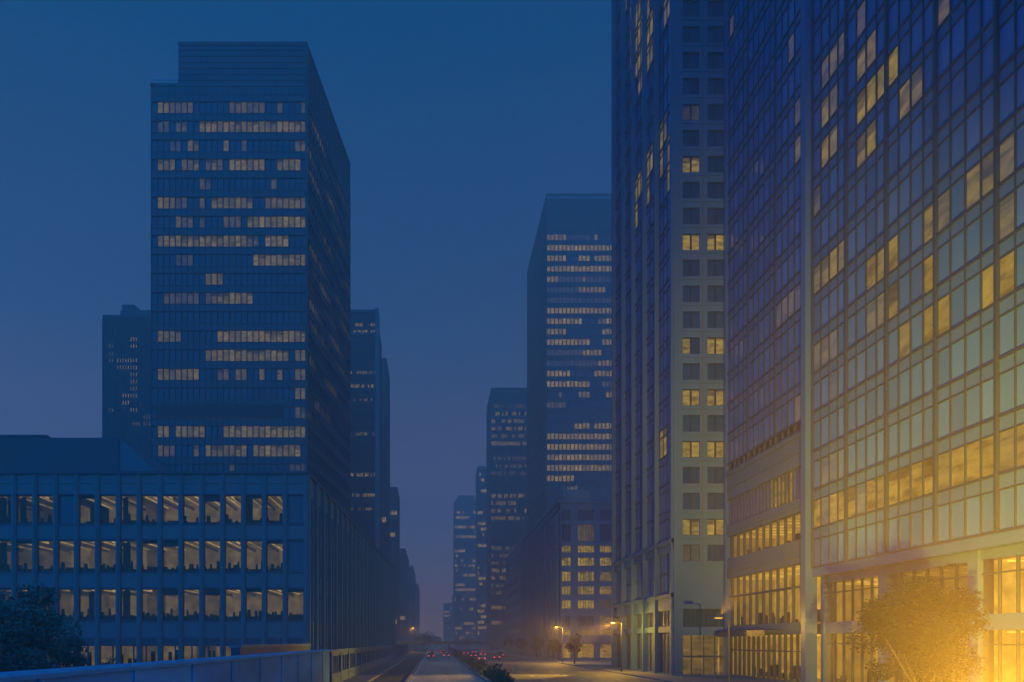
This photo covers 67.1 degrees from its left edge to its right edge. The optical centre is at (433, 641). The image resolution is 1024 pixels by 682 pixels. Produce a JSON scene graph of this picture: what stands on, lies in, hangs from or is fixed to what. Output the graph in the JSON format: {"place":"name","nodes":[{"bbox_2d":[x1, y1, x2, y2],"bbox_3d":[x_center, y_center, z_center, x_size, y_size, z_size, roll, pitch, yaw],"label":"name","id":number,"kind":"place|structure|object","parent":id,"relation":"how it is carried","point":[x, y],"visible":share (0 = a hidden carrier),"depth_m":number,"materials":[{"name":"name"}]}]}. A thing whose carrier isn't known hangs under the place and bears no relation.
{"place":"outdoors","nodes":[
{"label":"outdoors","id":0,"kind":"place"},
{"bbox_2d":[229,644,310,655],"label":"planter wall","id":1,"kind":"structure","parent":0,"point":[246,649],"depth_m":57.22,"materials":[{"name":"concrete"}]},
{"bbox_2d":[0,0,610,640],"label":"sky","id":2,"kind":"structure","parent":0,"point":[456,120],"materials":[{"name":"blue"}]},
{"bbox_2d":[351,308,381,552],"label":"banded tower","id":3,"kind":"structure","parent":0,"point":[366,431],"depth_m":229.85,"materials":[{"name":"glass"}]},
{"bbox_2d":[342,645,426,681],"bbox_3d":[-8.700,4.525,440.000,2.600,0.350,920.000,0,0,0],"label":"pavement","id":4,"kind":"structure","parent":0,"point":[367,674],"depth_m":115.67,"materials":[{"name":"concrete"}]},
{"bbox_2d":[382,358,389,561],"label":"slim tower","id":5,"kind":"structure","parent":0,"point":[385,463],"depth_m":300.15,"materials":[{"name":"concrete"}]},
{"bbox_2d":[390,487,399,640],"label":"grey blue tower","id":6,"kind":"structure","parent":0,"point":[394,528],"depth_m":380.15,"materials":[{"name":"concrete"}]},
{"bbox_2d":[399,548,408,647],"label":"lit tower","id":7,"kind":"structure","parent":0,"point":[404,597],"depth_m":480.15,"materials":[{"name":"concrete"}]},
{"bbox_2d":[370,644,443,681],"bbox_3d":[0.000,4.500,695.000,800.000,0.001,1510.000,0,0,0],"label":"ground","id":8,"kind":"structure","parent":0,"point":[401,671],"depth_m":123.95,"materials":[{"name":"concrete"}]},
{"bbox_2d":[0,580,83,671],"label":"leafy tree","id":9,"kind":"object","parent":8,"relation":"on","point":[13,622],"visible":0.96,"depth_m":45.58,"materials":[{"name":"green plant"}]},
{"bbox_2d":[17,617,88,669],"bbox_3d":[-24.817,1.315,49.896,5.046,6.404,3.906,0,0,-40],"label":"leafy tree","id":10,"kind":"object","parent":8,"relation":"on","point":[75,658],"visible":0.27,"depth_m":50.08,"materials":[{"name":"green plant"}]},
{"bbox_2d":[94,656,116,665],"bbox_3d":[-26.330,2.855,62.176,2.349,3.309,2.171,0,0,-22],"label":"shrub","id":11,"kind":"object","parent":8,"relation":"on","point":[108,662],"visible":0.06,"depth_m":61.86,"materials":[{"name":"green plant"}]},
{"bbox_2d":[102,305,150,457],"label":"apartment tower","id":12,"kind":"structure","parent":8,"relation":"on","point":[126,375],"depth_m":189.85,"materials":[{"name":"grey glass"}]},
{"bbox_2d":[0,649,330,681],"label":"parapet wall","id":13,"kind":"structure","parent":8,"relation":"on","point":[306,666],"depth_m":33.87,"materials":[{"name":"concrete"}]},
{"bbox_2d":[0,435,395,667],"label":"office block","id":14,"kind":"structure","parent":8,"relation":"on","point":[128,552],"depth_m":90.22,"materials":[{"name":"grey glass"}]},
{"bbox_2d":[59,495,73,522],"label":"window","id":15,"kind":"structure","parent":14,"relation":"in","point":[66,502],"depth_m":90.21,"materials":[{"name":"blue glass"}]},
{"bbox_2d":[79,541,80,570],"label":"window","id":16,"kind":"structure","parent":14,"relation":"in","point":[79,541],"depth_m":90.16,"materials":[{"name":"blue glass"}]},
{"bbox_2d":[79,495,94,522],"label":"window","id":17,"kind":"structure","parent":14,"relation":"in","point":[79,495],"depth_m":90.10,"materials":[{"name":"blue glass"}]},
{"bbox_2d":[79,589,94,619],"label":"window","id":18,"kind":"structure","parent":14,"relation":"in","point":[79,589],"depth_m":90.10,"materials":[{"name":"blue glass"}]},
{"bbox_2d":[100,589,115,619],"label":"window","id":19,"kind":"structure","parent":14,"relation":"in","point":[100,589],"depth_m":90.10,"materials":[{"name":"blue glass"}]},
{"bbox_2d":[121,589,135,619],"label":"window","id":20,"kind":"structure","parent":14,"relation":"in","point":[121,589],"depth_m":90.10,"materials":[{"name":"blue glass"}]},
{"bbox_2d":[142,589,156,619],"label":"window","id":21,"kind":"structure","parent":14,"relation":"in","point":[142,589],"depth_m":90.10,"materials":[{"name":"blue glass"}]},
{"bbox_2d":[163,589,177,619],"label":"window","id":22,"kind":"structure","parent":14,"relation":"in","point":[163,589],"depth_m":90.17,"materials":[{"name":"glass"}]},
{"bbox_2d":[183,589,198,619],"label":"window","id":23,"kind":"structure","parent":14,"relation":"in","point":[183,589],"depth_m":90.10,"materials":[{"name":"glass"}]},
{"bbox_2d":[204,589,219,619],"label":"window","id":24,"kind":"structure","parent":14,"relation":"in","point":[204,589],"depth_m":90.10,"materials":[{"name":"glass"}]},
{"bbox_2d":[225,589,240,619],"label":"window","id":25,"kind":"structure","parent":14,"relation":"in","point":[225,589],"depth_m":90.10,"materials":[{"name":"glass"}]},
{"bbox_2d":[246,589,261,619],"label":"window","id":26,"kind":"structure","parent":14,"relation":"in","point":[246,589],"depth_m":90.10,"materials":[{"name":"glass"}]},
{"bbox_2d":[267,589,282,619],"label":"window","id":27,"kind":"structure","parent":14,"relation":"in","point":[267,589],"depth_m":90.19,"materials":[{"name":"glass"}]},
{"bbox_2d":[288,495,302,522],"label":"window","id":28,"kind":"structure","parent":14,"relation":"in","point":[295,502],"depth_m":90.21,"materials":[{"name":"blue glass"}]},
{"bbox_2d":[288,541,302,570],"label":"window","id":29,"kind":"structure","parent":14,"relation":"in","point":[295,548],"depth_m":90.21,"materials":[{"name":"blue glass"}]},
{"bbox_2d":[150,41,350,517],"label":"office tower","id":30,"kind":"structure","parent":8,"relation":"on","point":[250,273],"depth_m":130.10,"materials":[{"name":"blue glass"}]},
{"bbox_2d":[330,644,407,681],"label":"balustrade","id":31,"kind":"object","parent":8,"relation":"on","point":[346,663],"visible":0.94,"depth_m":103.54,"materials":[{"name":"concrete"}]},
{"bbox_2d":[413,633,432,649],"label":"distant tree","id":32,"kind":"object","parent":8,"relation":"on","point":[423,638],"visible":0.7,"depth_m":419.06,"materials":[{"name":"green plant"}]},
{"bbox_2d":[423,630,436,644],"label":"distant tree","id":33,"kind":"object","parent":8,"relation":"on","point":[430,634],"visible":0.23,"depth_m":557.95,"materials":[{"name":"green plant"}]},
{"bbox_2d":[396,641,494,650],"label":"road bridge","id":34,"kind":"structure","parent":8,"relation":"on","point":[492,643],"depth_m":346.00,"materials":[{"name":"concrete"}]},
{"bbox_2d":[443,595,453,644],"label":"block","id":35,"kind":"structure","parent":8,"relation":"on","point":[447,621],"depth_m":900.00,"materials":[{"name":"grey glass"}]},
{"bbox_2d":[453,495,475,646],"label":"tower","id":36,"kind":"structure","parent":8,"relation":"on","point":[464,565],"depth_m":700.00,"materials":[{"name":"grey glass"}]},
{"bbox_2d":[442,648,491,681],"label":"median","id":37,"kind":"object","parent":8,"relation":"on","point":[478,673],"visible":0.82,"depth_m":118.44,"materials":[{"name":"concrete"}]},
{"bbox_2d":[448,648,516,681],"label":"hedge","id":38,"kind":"object","parent":37,"relation":"on","point":[492,673],"visible":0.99,"depth_m":93.84,"materials":[{"name":"green plant"}]},
{"bbox_2d":[476,466,486,647],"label":"thin tower","id":39,"kind":"structure","parent":8,"relation":"on","point":[481,634],"depth_m":560.00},
{"bbox_2d":[486,388,526,649],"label":"black tower","id":40,"kind":"structure","parent":8,"relation":"on","point":[506,471],"depth_m":410.00,"materials":[{"name":"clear glass"}]},
{"bbox_2d":[505,540,524,653],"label":"older stone block","id":41,"kind":"structure","parent":8,"relation":"on","point":[513,558],"depth_m":286.11,"materials":[{"name":"grey stone"}]},
{"bbox_2d":[365,646,675,681],"bbox_3d":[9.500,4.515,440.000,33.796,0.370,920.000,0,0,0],"label":"kerb","id":42,"kind":"structure","parent":8,"relation":"on","point":[406,680],"depth_m":116.22,"materials":[{"name":"concrete"}]},
{"bbox_2d":[522,490,610,658],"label":"stone block","id":43,"kind":"structure","parent":8,"relation":"on","point":[566,567],"depth_m":188.25,"materials":[{"name":"stone"}]},
{"bbox_2d":[562,510,569,519],"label":"window","id":44,"kind":"structure","parent":43,"relation":"in","point":[565,513],"depth_m":188.25,"materials":[{"name":"glass"}]},
{"bbox_2d":[562,524,569,540],"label":"window","id":45,"kind":"structure","parent":43,"relation":"in","point":[565,527],"depth_m":188.25,"materials":[{"name":"glass"}]},
{"bbox_2d":[562,546,569,551],"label":"window","id":46,"kind":"structure","parent":43,"relation":"in","point":[564,548],"depth_m":188.25,"materials":[{"name":"glass"}]},
{"bbox_2d":[562,558,569,565],"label":"window","id":47,"kind":"structure","parent":43,"relation":"in","point":[565,561],"depth_m":188.25,"materials":[{"name":"glass"}]},
{"bbox_2d":[562,572,569,580],"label":"window","id":48,"kind":"structure","parent":43,"relation":"in","point":[565,575],"depth_m":188.25,"materials":[{"name":"glass"}]},
{"bbox_2d":[562,586,569,593],"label":"window","id":49,"kind":"structure","parent":43,"relation":"in","point":[565,589],"depth_m":188.25,"materials":[{"name":"glass"}]},
{"bbox_2d":[562,600,569,607],"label":"window","id":50,"kind":"structure","parent":43,"relation":"in","point":[565,603],"depth_m":188.25,"materials":[{"name":"glass"}]},
{"bbox_2d":[562,616,569,625],"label":"window","id":51,"kind":"structure","parent":43,"relation":"in","point":[565,619],"depth_m":188.25,"materials":[{"name":"glass"}]},
{"bbox_2d":[563,644,569,657],"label":"shop window","id":52,"kind":"structure","parent":43,"relation":"in","point":[566,654],"depth_m":188.29,"materials":[{"name":"yellow glass"}]},
{"bbox_2d":[578,510,593,519],"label":"window","id":53,"kind":"structure","parent":43,"relation":"in","point":[582,514],"depth_m":188.25,"materials":[{"name":"glass"}]},
{"bbox_2d":[578,524,593,540],"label":"window","id":54,"kind":"structure","parent":43,"relation":"in","point":[585,532],"depth_m":188.25,"materials":[{"name":"glass"}]},
{"bbox_2d":[578,546,593,551],"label":"window","id":55,"kind":"structure","parent":43,"relation":"in","point":[580,548],"depth_m":188.25,"materials":[{"name":"glass"}]},
{"bbox_2d":[578,558,593,565],"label":"window","id":56,"kind":"structure","parent":43,"relation":"in","point":[581,561],"depth_m":188.25,"materials":[{"name":"glass"}]},
{"bbox_2d":[578,572,593,580],"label":"window","id":57,"kind":"structure","parent":43,"relation":"in","point":[582,576],"depth_m":188.25,"materials":[{"name":"glass"}]},
{"bbox_2d":[578,586,593,593],"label":"window","id":58,"kind":"structure","parent":43,"relation":"in","point":[581,589],"depth_m":188.25,"materials":[{"name":"glass"}]},
{"bbox_2d":[578,600,593,607],"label":"window","id":59,"kind":"structure","parent":43,"relation":"in","point":[581,603],"depth_m":188.25,"materials":[{"name":"glass"}]},
{"bbox_2d":[578,616,593,625],"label":"window","id":60,"kind":"structure","parent":43,"relation":"in","point":[582,620],"depth_m":188.25,"materials":[{"name":"glass"}]},
{"bbox_2d":[578,630,593,634],"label":"window","id":61,"kind":"structure","parent":43,"relation":"in","point":[582,632],"depth_m":188.25,"materials":[{"name":"glass"}]},
{"bbox_2d":[578,644,593,657],"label":"shop window","id":62,"kind":"structure","parent":43,"relation":"in","point":[588,652],"depth_m":188.29,"materials":[{"name":"yellow glass"}]},
{"bbox_2d":[600,510,610,519],"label":"window","id":63,"kind":"structure","parent":43,"relation":"in","point":[604,514],"depth_m":188.25,"materials":[{"name":"glass"}]},
{"bbox_2d":[600,524,610,540],"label":"window","id":64,"kind":"structure","parent":43,"relation":"in","point":[605,529],"depth_m":188.25,"materials":[{"name":"glass"}]},
{"bbox_2d":[600,546,610,551],"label":"window","id":65,"kind":"structure","parent":43,"relation":"in","point":[602,548],"depth_m":188.25,"materials":[{"name":"glass"}]},
{"bbox_2d":[600,558,610,565],"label":"window","id":66,"kind":"structure","parent":43,"relation":"in","point":[603,561],"depth_m":188.25,"materials":[{"name":"glass"}]},
{"bbox_2d":[600,572,610,580],"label":"window","id":67,"kind":"structure","parent":43,"relation":"in","point":[604,576],"depth_m":188.25,"materials":[{"name":"glass"}]},
{"bbox_2d":[600,586,610,593],"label":"window","id":68,"kind":"structure","parent":43,"relation":"in","point":[603,589],"depth_m":188.25,"materials":[{"name":"glass"}]},
{"bbox_2d":[600,600,610,607],"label":"window","id":69,"kind":"structure","parent":43,"relation":"in","point":[603,603],"depth_m":188.25,"materials":[{"name":"glass"}]},
{"bbox_2d":[600,616,610,625],"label":"window","id":70,"kind":"structure","parent":43,"relation":"in","point":[604,620],"depth_m":188.25,"materials":[{"name":"glass"}]},
{"bbox_2d":[600,630,610,634],"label":"window","id":71,"kind":"structure","parent":43,"relation":"in","point":[602,632],"depth_m":188.25,"materials":[{"name":"glass"}]},
{"bbox_2d":[600,644,610,657],"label":"shop window","id":72,"kind":"structure","parent":43,"relation":"in","point":[605,649],"depth_m":188.29,"materials":[{"name":"yellow glass"}]},
{"bbox_2d":[527,193,610,533],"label":"dark tower","id":73,"kind":"structure","parent":8,"relation":"on","point":[569,357],"depth_m":284.00,"materials":[{"name":"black glass"}]},
{"bbox_2d":[611,0,774,675],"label":"stone tower","id":74,"kind":"structure","parent":8,"relation":"on","point":[667,330],"depth_m":101.15,"materials":[{"name":"stone"}]},
{"bbox_2d":[648,613,652,627],"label":"shop window","id":75,"kind":"structure","parent":74,"relation":"in","point":[648,613],"depth_m":110.13,"materials":[{"name":"glass"}]},
{"bbox_2d":[661,611,666,626],"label":"shop window","id":76,"kind":"structure","parent":74,"relation":"in","point":[662,613],"depth_m":103.43,"materials":[{"name":"glass"}]},
{"bbox_2d":[683,545,698,560],"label":"window","id":77,"kind":"structure","parent":74,"relation":"in","point":[690,552],"depth_m":98.31,"materials":[{"name":"glass"}]},
{"bbox_2d":[683,519,698,534],"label":"window","id":78,"kind":"structure","parent":74,"relation":"in","point":[690,526],"depth_m":98.31,"materials":[{"name":"glass"}]},
{"bbox_2d":[683,493,698,508],"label":"window","id":79,"kind":"structure","parent":74,"relation":"in","point":[690,500],"depth_m":98.31,"materials":[{"name":"glass"}]},
{"bbox_2d":[683,467,698,482],"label":"window","id":80,"kind":"structure","parent":74,"relation":"in","point":[690,474],"depth_m":98.31,"materials":[{"name":"glass"}]},
{"bbox_2d":[683,441,698,457],"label":"window","id":81,"kind":"structure","parent":74,"relation":"in","point":[690,448],"depth_m":98.31,"materials":[{"name":"glass"}]},
{"bbox_2d":[683,415,698,431],"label":"window","id":82,"kind":"structure","parent":74,"relation":"in","point":[690,422],"depth_m":98.31,"materials":[{"name":"glass"}]},
{"bbox_2d":[683,389,698,405],"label":"window","id":83,"kind":"structure","parent":74,"relation":"in","point":[690,397],"depth_m":98.31,"materials":[{"name":"glass"}]},
{"bbox_2d":[683,363,698,379],"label":"window","id":84,"kind":"structure","parent":74,"relation":"in","point":[690,371],"depth_m":98.31,"materials":[{"name":"glass"}]},
{"bbox_2d":[683,338,698,353],"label":"window","id":85,"kind":"structure","parent":74,"relation":"in","point":[690,345],"depth_m":98.31,"materials":[{"name":"glass"}]},
{"bbox_2d":[683,312,698,327],"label":"window","id":86,"kind":"structure","parent":74,"relation":"in","point":[690,319],"depth_m":98.31,"materials":[{"name":"glass"}]},
{"bbox_2d":[683,286,698,301],"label":"window","id":87,"kind":"structure","parent":74,"relation":"in","point":[690,293],"depth_m":98.31,"materials":[{"name":"glass"}]},
{"bbox_2d":[683,260,698,275],"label":"window","id":88,"kind":"structure","parent":74,"relation":"in","point":[690,267],"depth_m":98.31,"materials":[{"name":"glass"}]},
{"bbox_2d":[683,234,698,249],"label":"window","id":89,"kind":"structure","parent":74,"relation":"in","point":[690,241],"depth_m":98.31,"materials":[{"name":"glass"}]},
{"bbox_2d":[683,208,698,223],"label":"window","id":90,"kind":"structure","parent":74,"relation":"in","point":[690,215],"depth_m":98.31,"materials":[{"name":"glass"}]},
{"bbox_2d":[683,182,698,197],"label":"window","id":91,"kind":"structure","parent":74,"relation":"in","point":[690,189],"depth_m":98.31,"materials":[{"name":"glass"}]},
{"bbox_2d":[683,156,698,171],"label":"window","id":92,"kind":"structure","parent":74,"relation":"in","point":[690,164],"depth_m":98.31,"materials":[{"name":"glass"}]},
{"bbox_2d":[683,130,698,145],"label":"window","id":93,"kind":"structure","parent":74,"relation":"in","point":[690,138],"depth_m":98.31,"materials":[{"name":"glass"}]},
{"bbox_2d":[683,104,698,119],"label":"window","id":94,"kind":"structure","parent":74,"relation":"in","point":[690,112],"depth_m":98.31,"materials":[{"name":"glass"}]},
{"bbox_2d":[683,78,698,93],"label":"window","id":95,"kind":"structure","parent":74,"relation":"in","point":[690,86],"depth_m":98.31,"materials":[{"name":"glass"}]},
{"bbox_2d":[683,53,698,68],"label":"window","id":96,"kind":"structure","parent":74,"relation":"in","point":[690,60],"depth_m":98.31,"materials":[{"name":"glass"}]},
{"bbox_2d":[683,27,698,42],"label":"window","id":97,"kind":"structure","parent":74,"relation":"in","point":[690,34],"depth_m":98.31,"materials":[{"name":"glass"}]},
{"bbox_2d":[683,1,698,16],"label":"window","id":98,"kind":"structure","parent":74,"relation":"in","point":[690,8],"depth_m":98.31,"materials":[{"name":"glass"}]},
{"bbox_2d":[683,609,723,626],"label":"wide window","id":99,"kind":"structure","parent":74,"relation":"in","point":[691,617],"depth_m":98.35,"materials":[{"name":"grey glass"}]},
{"bbox_2d":[708,545,723,560],"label":"window","id":100,"kind":"structure","parent":74,"relation":"in","point":[715,552],"depth_m":98.31,"materials":[{"name":"glass"}]},
{"bbox_2d":[708,519,723,534],"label":"window","id":101,"kind":"structure","parent":74,"relation":"in","point":[715,526],"depth_m":98.31,"materials":[{"name":"glass"}]},
{"bbox_2d":[708,493,723,508],"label":"window","id":102,"kind":"structure","parent":74,"relation":"in","point":[715,500],"depth_m":98.31,"materials":[{"name":"glass"}]},
{"bbox_2d":[708,467,723,482],"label":"window","id":103,"kind":"structure","parent":74,"relation":"in","point":[715,474],"depth_m":98.31,"materials":[{"name":"glass"}]},
{"bbox_2d":[708,441,723,457],"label":"window","id":104,"kind":"structure","parent":74,"relation":"in","point":[715,448],"depth_m":98.31,"materials":[{"name":"glass"}]},
{"bbox_2d":[708,415,723,431],"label":"window","id":105,"kind":"structure","parent":74,"relation":"in","point":[715,422],"depth_m":98.31,"materials":[{"name":"glass"}]},
{"bbox_2d":[708,389,723,405],"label":"window","id":106,"kind":"structure","parent":74,"relation":"in","point":[715,397],"depth_m":98.31,"materials":[{"name":"glass"}]},
{"bbox_2d":[708,363,723,379],"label":"window","id":107,"kind":"structure","parent":74,"relation":"in","point":[715,371],"depth_m":98.31,"materials":[{"name":"glass"}]},
{"bbox_2d":[708,338,723,353],"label":"window","id":108,"kind":"structure","parent":74,"relation":"in","point":[715,345],"depth_m":98.31,"materials":[{"name":"glass"}]},
{"bbox_2d":[708,312,723,327],"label":"window","id":109,"kind":"structure","parent":74,"relation":"in","point":[715,319],"depth_m":98.31,"materials":[{"name":"glass"}]},
{"bbox_2d":[708,286,723,301],"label":"window","id":110,"kind":"structure","parent":74,"relation":"in","point":[715,293],"depth_m":98.31,"materials":[{"name":"glass"}]},
{"bbox_2d":[708,260,723,275],"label":"window","id":111,"kind":"structure","parent":74,"relation":"in","point":[715,267],"depth_m":98.31,"materials":[{"name":"glass"}]},
{"bbox_2d":[708,234,723,249],"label":"window","id":112,"kind":"structure","parent":74,"relation":"in","point":[715,241],"depth_m":98.31,"materials":[{"name":"glass"}]},
{"bbox_2d":[708,208,723,223],"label":"window","id":113,"kind":"structure","parent":74,"relation":"in","point":[715,215],"depth_m":98.31,"materials":[{"name":"glass"}]},
{"bbox_2d":[708,182,723,197],"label":"window","id":114,"kind":"structure","parent":74,"relation":"in","point":[715,189],"depth_m":98.31,"materials":[{"name":"glass"}]},
{"bbox_2d":[708,156,723,171],"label":"window","id":115,"kind":"structure","parent":74,"relation":"in","point":[715,164],"depth_m":98.31,"materials":[{"name":"glass"}]},
{"bbox_2d":[708,130,723,145],"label":"window","id":116,"kind":"structure","parent":74,"relation":"in","point":[715,138],"depth_m":98.31,"materials":[{"name":"glass"}]},
{"bbox_2d":[708,104,723,119],"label":"window","id":117,"kind":"structure","parent":74,"relation":"in","point":[715,112],"depth_m":98.31,"materials":[{"name":"glass"}]},
{"bbox_2d":[708,78,723,93],"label":"window","id":118,"kind":"structure","parent":74,"relation":"in","point":[715,86],"depth_m":98.31,"materials":[{"name":"glass"}]},
{"bbox_2d":[708,53,723,68],"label":"window","id":119,"kind":"structure","parent":74,"relation":"in","point":[715,60],"depth_m":98.31,"materials":[{"name":"glass"}]},
{"bbox_2d":[708,27,723,42],"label":"window","id":120,"kind":"structure","parent":74,"relation":"in","point":[715,34],"depth_m":98.31,"materials":[{"name":"glass"}]},
{"bbox_2d":[708,1,723,16],"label":"window","id":121,"kind":"structure","parent":74,"relation":"in","point":[715,8],"depth_m":98.31,"materials":[{"name":"glass"}]},
{"bbox_2d":[717,0,1023,681],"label":"glass tower","id":122,"kind":"structure","parent":8,"relation":"on","point":[873,297],"depth_m":65.99,"materials":[{"name":"glass"}]},
{"bbox_2d":[826,579,853,621],"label":"shop window","id":123,"kind":"structure","parent":122,"relation":"in","point":[843,591],"depth_m":71.68,"materials":[{"name":"yellow glass"}]},
{"bbox_2d":[826,633,853,681],"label":"shop window","id":124,"kind":"structure","parent":122,"relation":"in","point":[835,643],"depth_m":71.68,"materials":[{"name":"glass"}]},
{"bbox_2d":[853,633,873,681],"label":"shop window","id":125,"kind":"structure","parent":122,"relation":"in","point":[862,655],"depth_m":68.61,"materials":[{"name":"glass"}]},
{"bbox_2d":[852,577,877,615],"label":"shop window","id":126,"kind":"structure","parent":122,"relation":"in","point":[872,587],"depth_m":68.22,"materials":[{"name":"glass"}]},
{"bbox_2d":[889,568,928,616],"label":"shop window","id":127,"kind":"structure","parent":122,"relation":"in","point":[927,569],"depth_m":61.22,"materials":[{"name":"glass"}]},
{"bbox_2d":[890,643,928,681],"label":"shop window","id":128,"kind":"structure","parent":122,"relation":"in","point":[901,670],"depth_m":62.89,"materials":[{"name":"glass"}]},
{"bbox_2d":[929,564,967,615],"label":"shop window","id":129,"kind":"structure","parent":122,"relation":"in","point":[957,576],"depth_m":56.40,"materials":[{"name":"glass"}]},
{"bbox_2d":[940,638,967,681],"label":"shop window","id":130,"kind":"structure","parent":122,"relation":"in","point":[957,679],"depth_m":56.22,"materials":[{"name":"glass"}]},
{"bbox_2d":[981,555,1023,613],"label":"shop window","id":131,"kind":"structure","parent":122,"relation":"in","point":[1018,570],"depth_m":50.36,"materials":[{"name":"glass"}]},
{"bbox_2d":[981,629,1023,681],"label":"shop window","id":132,"kind":"structure","parent":122,"relation":"in","point":[1018,644],"depth_m":50.36,"materials":[{"name":"glass"}]},
{"bbox_2d":[409,566,415,646],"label":"stepped tower","id":133,"kind":"structure","parent":0,"point":[412,600],"depth_m":600.15,"materials":[{"name":"concrete"}]},
{"bbox_2d":[416,584,419,645],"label":"distant block","id":134,"kind":"structure","parent":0,"point":[417,610],"depth_m":720.15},
{"bbox_2d":[409,645,485,681],"bbox_3d":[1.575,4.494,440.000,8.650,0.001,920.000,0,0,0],"label":"road","id":135,"kind":"structure","parent":0,"point":[432,669],"depth_m":115.49,"materials":[{"name":"asphalt"}]},
{"bbox_2d":[411,648,661,681],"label":"road markings","id":136,"kind":"object","parent":135,"relation":"on","point":[491,661],"visible":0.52,"depth_m":115.36,"materials":[{"name":"paint"}]},
{"bbox_2d":[440,645,664,681],"bbox_3d":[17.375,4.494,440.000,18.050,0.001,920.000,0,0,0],"label":"road","id":137,"kind":"structure","parent":0,"point":[539,670],"depth_m":115.49,"materials":[{"name":"asphalt"}]},
{"bbox_2d":[461,633,475,647],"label":"distant tree","id":138,"kind":"object","parent":137,"relation":"on","point":[468,637],"visible":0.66,"depth_m":518.61,"materials":[{"name":"green plant"}]},
{"bbox_2d":[463,646,799,681],"bbox_3d":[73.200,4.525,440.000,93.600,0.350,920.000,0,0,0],"label":"pavement","id":139,"kind":"structure","parent":0,"point":[604,664],"depth_m":108.16,"materials":[{"name":"concrete"}]},
{"bbox_2d":[502,636,514,653],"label":"street tree","id":140,"kind":"object","parent":139,"relation":"on","point":[508,641],"visible":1,"depth_m":281.23,"materials":[{"name":"green plant"}]},
{"bbox_2d":[514,637,527,655],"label":"street tree","id":141,"kind":"object","parent":139,"relation":"on","point":[521,644],"visible":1,"depth_m":239.66,"materials":[{"name":"green plant"}]},
{"bbox_2d":[529,635,545,657],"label":"street tree","id":142,"kind":"object","parent":139,"relation":"on","point":[536,646],"visible":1,"depth_m":204.67,"materials":[{"name":"green plant"}]},
{"bbox_2d":[547,637,561,660],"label":"street tree","id":143,"kind":"object","parent":139,"relation":"on","point":[555,646],"visible":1,"depth_m":175.43,"materials":[{"name":"green plant"}]},
{"bbox_2d":[565,633,584,663],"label":"street tree","id":144,"kind":"object","parent":139,"relation":"on","point":[571,644],"visible":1,"depth_m":149.49,"materials":[{"name":"green plant"}]},
{"bbox_2d":[610,621,621,671],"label":"street lamp","id":145,"kind":"object","parent":139,"relation":"on","point":[621,642],"visible":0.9,"depth_m":109.93,"materials":[{"name":"metal"}]},
{"bbox_2d":[713,616,729,681],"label":"street lamp","id":146,"kind":"object","parent":139,"relation":"on","point":[718,617],"visible":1,"depth_m":69.94,"materials":[{"name":"metal"}]},
{"bbox_2d":[846,574,992,681],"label":"plane tree","id":147,"kind":"object","parent":139,"relation":"on","point":[923,637],"visible":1,"depth_m":44.87,"materials":[{"name":"green plant"}]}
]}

